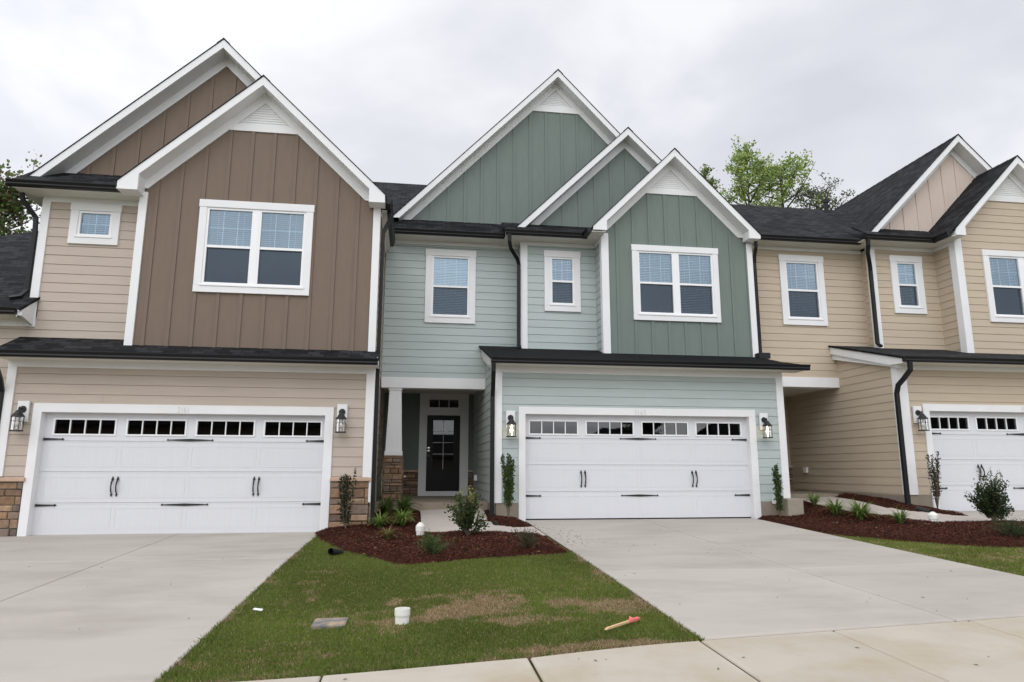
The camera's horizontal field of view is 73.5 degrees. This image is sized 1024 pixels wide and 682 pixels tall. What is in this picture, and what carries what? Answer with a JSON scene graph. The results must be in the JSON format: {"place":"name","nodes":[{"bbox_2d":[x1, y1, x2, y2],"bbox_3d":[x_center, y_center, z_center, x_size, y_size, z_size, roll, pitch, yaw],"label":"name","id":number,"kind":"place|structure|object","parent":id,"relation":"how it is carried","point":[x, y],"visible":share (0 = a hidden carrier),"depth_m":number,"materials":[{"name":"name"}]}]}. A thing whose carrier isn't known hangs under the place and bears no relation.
{"place":"outdoors","nodes":[
{"label":"outdoors","id":0,"kind":"place"},
{"bbox_2d":[0,532,315,681],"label":"driveway","id":1,"kind":"structure","parent":0,"point":[144,607],"depth_m":7.12,"materials":[{"name":"concrete"}]},
{"bbox_2d":[87,527,988,679],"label":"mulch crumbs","id":2,"kind":"object","parent":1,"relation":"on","point":[624,575],"visible":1,"depth_m":10.18,"materials":[{"name":"brown wood"}]},
{"bbox_2d":[420,509,546,535],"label":"path","id":3,"kind":"structure","parent":0,"point":[436,520],"depth_m":12.74,"materials":[{"name":"concrete"}]},
{"bbox_2d":[0,0,1023,324],"label":"sky","id":4,"kind":"structure","parent":0,"point":[403,88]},
{"bbox_2d":[153,488,1023,681],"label":"lawn","id":5,"kind":"structure","parent":0,"point":[508,605],"depth_m":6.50,"materials":[{"name":"plant"}]},
{"bbox_2d":[0,150,41,317],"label":"tree","id":6,"kind":"object","parent":5,"relation":"on","point":[11,204],"visible":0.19,"depth_m":26.02,"materials":[{"name":"green plant"}]},
{"bbox_2d":[0,38,394,536],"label":"townhouse","id":7,"kind":"structure","parent":5,"relation":"on","point":[192,279],"depth_m":12.73,"materials":[{"name":"beige wood"}]},
{"bbox_2d":[9,401,30,431],"bbox_3d":[-8.489,1.288,11.804,0.212,0.532,0.271,2,-11,-8],"label":"wall lantern","id":8,"kind":"object","parent":7,"relation":"attached to","point":[21,413],"depth_m":11.80,"materials":[{"name":"black metal"}]},
{"bbox_2d":[67,202,122,245],"bbox_3d":[-7.969,-2.136,13.428,0.901,0.806,0.966,2,-11,-8],"label":"window","id":9,"kind":"structure","parent":7,"relation":"in","point":[90,223],"depth_m":13.02,"materials":[{"name":"white plastic"}]},
{"bbox_2d":[31,413,324,534],"bbox_3d":[-5.858,2.355,12.274,4.818,2.157,0.131,2,-11,-8],"label":"garage door","id":10,"kind":"structure","parent":7,"relation":"in","point":[100,473],"depth_m":12.27,"materials":[{"name":"metal"}]},
{"bbox_2d":[192,199,314,295],"bbox_3d":[-4.950,-1.694,13.456,2.116,1.809,0.966,2,-11,-8],"label":"window","id":11,"kind":"structure","parent":7,"relation":"in","point":[243,247],"depth_m":13.06,"materials":[{"name":"white plastic"}]},
{"bbox_2d":[335,404,347,432],"bbox_3d":[-3.131,1.417,12.578,0.212,0.532,0.271,2,-11,-8],"label":"wall lantern","id":12,"kind":"object","parent":7,"relation":"attached to","point":[342,411],"depth_m":12.58,"materials":[{"name":"black metal"}]},
{"bbox_2d":[311,617,347,629],"bbox_3d":[-1.618,2.526,6.088,0.286,0.069,0.336,2,-11,-8],"label":"meter box","id":13,"kind":"object","parent":5,"relation":"on","point":[320,623],"visible":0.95,"depth_m":6.05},
{"bbox_2d":[328,548,343,554],"bbox_3d":[-2.559,3.072,9.964,0.099,0.154,0.300,-3,-11,18],"label":"drain pipe","id":14,"kind":"object","parent":5,"relation":"on","point":[332,551],"visible":0.81,"depth_m":9.90,"materials":[{"name":"black plastic"}]},
{"bbox_2d":[395,607,409,624],"bbox_3d":[-0.969,2.446,6.051,0.136,0.165,0.136,2,-11,-8],"label":"cleanout pipe","id":15,"kind":"object","parent":5,"relation":"on","point":[402,614],"visible":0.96,"depth_m":6.00,"materials":[{"name":"white plastic"}]},
{"bbox_2d":[315,510,564,565],"bbox_3d":[-1.485,3.272,11.876,4.020,0.542,6.180,2,-11,-8],"label":"mulch bed","id":16,"kind":"object","parent":5,"relation":"on","point":[483,554],"visible":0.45,"depth_m":10.03,"materials":[{"name":"brown wood"}]},
{"bbox_2d":[337,468,356,527],"bbox_3d":[-2.935,2.771,12.143,0.334,1.064,0.301,2,-11,-8],"label":"columnar holly","id":17,"kind":"object","parent":16,"relation":"on","point":[344,498],"visible":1,"depth_m":12.10,"materials":[{"name":"green plant"}]},
{"bbox_2d":[365,510,398,527],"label":"lily clump","id":18,"kind":"object","parent":16,"relation":"on","point":[380,522],"visible":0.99,"depth_m":12.09,"materials":[{"name":"green plant"}]},
{"bbox_2d":[372,526,401,539],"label":"lily clump","id":19,"kind":"object","parent":16,"relation":"on","point":[388,534],"visible":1,"depth_m":10.97,"materials":[{"name":"green plant"}]},
{"bbox_2d":[375,495,407,514],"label":"lily clump","id":20,"kind":"object","parent":16,"relation":"on","point":[386,504],"visible":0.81,"depth_m":13.55,"materials":[{"name":"green plant"}]},
{"bbox_2d":[384,492,423,512],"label":"lily clump","id":21,"kind":"object","parent":16,"relation":"on","point":[405,503],"visible":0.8,"depth_m":13.73,"materials":[{"name":"green plant"}]},
{"bbox_2d":[388,508,424,525],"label":"lily clump","id":22,"kind":"object","parent":16,"relation":"on","point":[403,517],"visible":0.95,"depth_m":12.34,"materials":[{"name":"green plant"}]},
{"bbox_2d":[416,522,424,534],"bbox_3d":[-1.513,3.136,11.321,0.156,0.280,0.156,2,-11,-8],"label":"cleanout pipe","id":23,"kind":"object","parent":16,"relation":"in","point":[420,527],"visible":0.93,"depth_m":11.27,"materials":[{"name":"white plastic"}]},
{"bbox_2d":[413,529,455,554],"bbox_3d":[-1.056,2.729,9.316,0.531,0.368,0.659,-4,-11,19],"label":"shrub","id":24,"kind":"object","parent":16,"relation":"on","point":[432,545],"visible":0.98,"depth_m":9.28,"materials":[{"name":"green plant"}]},
{"bbox_2d":[444,486,489,535],"bbox_3d":[-0.766,2.768,11.211,0.791,0.839,0.859,6,-12,-29],"label":"shrub","id":25,"kind":"object","parent":16,"relation":"on","point":[464,515],"visible":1,"depth_m":11.05,"materials":[{"name":"green plant"}]},
{"bbox_2d":[499,453,515,517],"bbox_3d":[-0.087,2.816,13.381,0.327,1.263,0.221,2,-11,-8],"label":"columnar holly","id":26,"kind":"object","parent":16,"relation":"on","point":[509,484],"visible":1,"depth_m":13.37,"materials":[{"name":"green plant"}]},
{"bbox_2d":[506,524,543,547],"bbox_3d":[0.207,2.744,9.612,0.505,0.346,0.521,-6,-12,30],"label":"shrub","id":27,"kind":"object","parent":16,"relation":"on","point":[529,542],"visible":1,"depth_m":9.58,"materials":[{"name":"green plant"}]},
{"bbox_2d":[374,69,810,520],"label":"townhouse","id":28,"kind":"structure","parent":5,"relation":"on","point":[571,281],"depth_m":16.09,"materials":[{"name":"green wood"}]},
{"bbox_2d":[426,415,459,490],"bbox_3d":[-1.853,3.012,18.447,0.883,2.005,0.134,2,-11,-8],"label":"front door","id":29,"kind":"structure","parent":28,"relation":"in","point":[443,432],"depth_m":18.48,"materials":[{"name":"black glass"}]},
{"bbox_2d":[424,249,476,323],"bbox_3d":[-1.530,-1.225,16.777,1.218,1.803,0.966,2,-11,-8],"label":"window","id":30,"kind":"structure","parent":28,"relation":"in","point":[450,279],"depth_m":16.36,"materials":[{"name":"white plastic"}]},
{"bbox_2d":[506,411,516,436],"bbox_3d":[-0.015,1.656,13.748,0.212,0.532,0.271,2,-11,-8],"label":"wall lantern","id":31,"kind":"object","parent":28,"relation":"attached to","point":[511,424],"depth_m":13.73,"materials":[{"name":"black metal"}]},
{"bbox_2d":[544,250,580,311],"bbox_3d":[1.139,-1.349,16.786,0.901,1.492,0.966,2,-11,-8],"label":"window","id":32,"kind":"structure","parent":28,"relation":"in","point":[562,282],"depth_m":16.36,"materials":[{"name":"white plastic"}]},
{"bbox_2d":[525,414,750,519],"bbox_3d":[2.642,2.588,14.247,4.831,2.156,0.131,2,-11,-8],"label":"garage door","id":33,"kind":"structure","parent":28,"relation":"in","point":[578,467],"depth_m":14.25,"materials":[{"name":"metal"}]},
{"bbox_2d":[631,244,721,322],"bbox_3d":[3.788,-1.265,16.507,2.145,1.811,0.966,2,-11,-8],"label":"window","id":34,"kind":"structure","parent":28,"relation":"in","point":[670,283],"depth_m":16.11,"materials":[{"name":"white plastic"}]},
{"bbox_2d":[758,413,772,437],"bbox_3d":[5.393,1.789,14.528,0.212,0.532,0.271,2,-11,-8],"label":"wall lantern","id":35,"kind":"object","parent":28,"relation":"attached to","point":[764,424],"depth_m":14.55,"materials":[{"name":"black metal"}]},
{"bbox_2d":[604,616,639,629],"bbox_3d":[0.899,2.303,5.614,0.044,0.049,0.489,-10,-14,42],"label":"survey stake","id":36,"kind":"object","parent":5,"relation":"on","point":[630,619],"visible":1,"depth_m":5.62,"materials":[{"name":"brown wood"}]},
{"bbox_2d":[699,163,731,202],"bbox_3d":[10.461,-0.823,35.914,2.562,17.474,2.645,2,-11,-8],"label":"tree","id":37,"kind":"object","parent":5,"relation":"on","point":[706,170],"visible":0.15,"depth_m":36.85,"materials":[{"name":"green plant"}]},
{"bbox_2d":[719,134,785,206],"bbox_3d":[13.339,-1.965,36.985,4.064,20.122,3.629,2,-11,-8],"label":"tree","id":38,"kind":"object","parent":5,"relation":"on","point":[745,157],"visible":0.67,"depth_m":38.19,"materials":[{"name":"green plant"}]},
{"bbox_2d":[743,149,824,208],"bbox_3d":[15.672,-1.427,38.374,4.626,19.581,5.296,-6,-12,30],"label":"tree","id":39,"kind":"object","parent":5,"relation":"on","point":[779,169],"visible":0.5,"depth_m":38.86,"materials":[{"name":"green plant"}]},
{"bbox_2d":[785,170,855,209],"bbox_3d":[17.700,-0.794,38.241,3.935,18.303,3.789,7,-13,-33],"label":"tree","id":40,"kind":"object","parent":5,"relation":"on","point":[815,194],"visible":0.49,"depth_m":39.27,"materials":[{"name":"green plant"}]},
{"bbox_2d":[731,134,1023,510],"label":"townhouse","id":41,"kind":"structure","parent":5,"relation":"on","point":[916,246],"depth_m":16.85,"materials":[{"name":"beige wood"}]},
{"bbox_2d":[778,254,827,325],"bbox_3d":[7.177,-1.186,17.490,1.206,1.792,0.966,2,-11,-8],"label":"window","id":42,"kind":"structure","parent":41,"relation":"in","point":[802,282],"depth_m":17.07,"materials":[{"name":"white plastic"}]},
{"bbox_2d":[888,255,926,313],"bbox_3d":[9.830,-1.327,17.562,0.895,1.486,0.966,2,-11,-8],"label":"window","id":43,"kind":"structure","parent":41,"relation":"in","point":[907,281],"depth_m":17.14,"materials":[{"name":"white plastic"}]},
{"bbox_2d":[912,406,929,430],"bbox_3d":[8.651,1.631,14.477,0.212,0.532,0.271,2,-11,-8],"label":"wall lantern","id":44,"kind":"object","parent":41,"relation":"attached to","point":[919,416],"depth_m":14.48,"materials":[{"name":"black metal"}]},
{"bbox_2d":[930,412,1023,510],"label":"garage door","id":45,"kind":"structure","parent":41,"relation":"in","point":[965,442],"depth_m":14.83,"materials":[{"name":"metal"}]},
{"bbox_2d":[980,249,1023,322],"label":"window","id":46,"kind":"structure","parent":41,"relation":"in","point":[1003,270],"depth_m":16.76,"materials":[{"name":"white plastic"}]},
{"bbox_2d":[758,492,1023,547],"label":"mulch bed","id":47,"kind":"object","parent":5,"relation":"on","point":[928,538],"visible":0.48,"depth_m":11.90,"materials":[{"name":"brown wood"}]},
{"bbox_2d":[771,463,783,515],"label":"columnar holly","id":48,"kind":"object","parent":47,"relation":"on","point":[777,482],"visible":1,"depth_m":14.08,"materials":[{"name":"green plant"}]},
{"bbox_2d":[781,498,803,515],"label":"concrete block","id":49,"kind":"structure","parent":47,"relation":"on","point":[793,506],"depth_m":14.02,"materials":[{"name":"beige concrete"}]},
{"bbox_2d":[804,491,828,505],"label":"lily clump","id":50,"kind":"object","parent":47,"relation":"on","point":[814,500],"visible":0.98,"depth_m":14.42,"materials":[{"name":"green plant"}]},
{"bbox_2d":[818,497,849,514],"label":"lily clump","id":51,"kind":"object","parent":47,"relation":"on","point":[836,507],"visible":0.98,"depth_m":13.44,"materials":[{"name":"green plant"}]},
{"bbox_2d":[834,498,878,519],"bbox_3d":[6.561,3.158,12.986,0.941,0.442,1.078,2,-11,-8],"label":"lily clump","id":52,"kind":"object","parent":47,"relation":"on","point":[863,511],"visible":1,"depth_m":12.85,"materials":[{"name":"green plant"}]},
{"bbox_2d":[881,506,917,523],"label":"lily clump","id":53,"kind":"object","parent":47,"relation":"on","point":[898,517],"visible":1,"depth_m":12.33,"materials":[{"name":"green plant"}]},
{"bbox_2d":[915,506,931,512],"bbox_3d":[8.225,3.384,13.701,0.110,0.164,0.302,6,-12,-29],"label":"drain pipe","id":54,"kind":"object","parent":47,"relation":"on","point":[922,509],"visible":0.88,"depth_m":13.67,"materials":[{"name":"black plastic"}]},
{"bbox_2d":[926,451,941,508],"bbox_3d":[8.663,2.843,14.011,0.287,1.181,0.374,2,-11,-8],"label":"columnar holly","id":55,"kind":"object","parent":47,"relation":"on","point":[935,481],"visible":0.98,"depth_m":13.99,"materials":[{"name":"green plant"}]},
{"bbox_2d":[964,466,1014,520],"bbox_3d":[8.578,2.766,12.352,0.734,1.013,0.688,-7,-13,34],"label":"shrub","id":56,"kind":"object","parent":47,"relation":"on","point":[988,502],"visible":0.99,"depth_m":12.20,"materials":[{"name":"green plant"}]},
{"bbox_2d":[984,515,1023,537],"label":"shrub","id":57,"kind":"object","parent":47,"relation":"on","point":[1009,528],"visible":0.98,"depth_m":10.46,"materials":[{"name":"green plant"}]},
{"bbox_2d":[802,528,1023,575],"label":"turf","id":58,"kind":"structure","parent":5,"relation":"on","point":[921,548],"depth_m":9.67,"materials":[{"name":"green plant"}]},
{"bbox_2d":[928,512,938,521],"bbox_3d":[7.627,3.219,12.409,0.170,0.250,0.170,2,-11,-8],"label":"cleanout pipe","id":59,"kind":"object","parent":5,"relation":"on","point":[933,516],"visible":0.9,"depth_m":12.36,"materials":[{"name":"white plastic"}]},
{"bbox_2d":[239,617,1023,681],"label":"sidewalk","id":60,"kind":"structure","parent":0,"point":[946,652],"depth_m":4.71,"materials":[{"name":"concrete"}]},
{"bbox_2d":[526,518,1023,640],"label":"driveway","id":61,"kind":"structure","parent":0,"point":[713,578],"depth_m":7.73,"materials":[{"name":"concrete"}]},
{"bbox_2d":[803,497,1006,521],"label":"path","id":62,"kind":"structure","parent":0,"point":[915,514],"depth_m":13.57,"materials":[{"name":"concrete"}]},
{"bbox_2d":[957,511,1023,520],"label":"driveway","id":63,"kind":"structure","parent":0,"point":[1018,514],"depth_m":13.79,"materials":[{"name":"concrete"}]}
]}

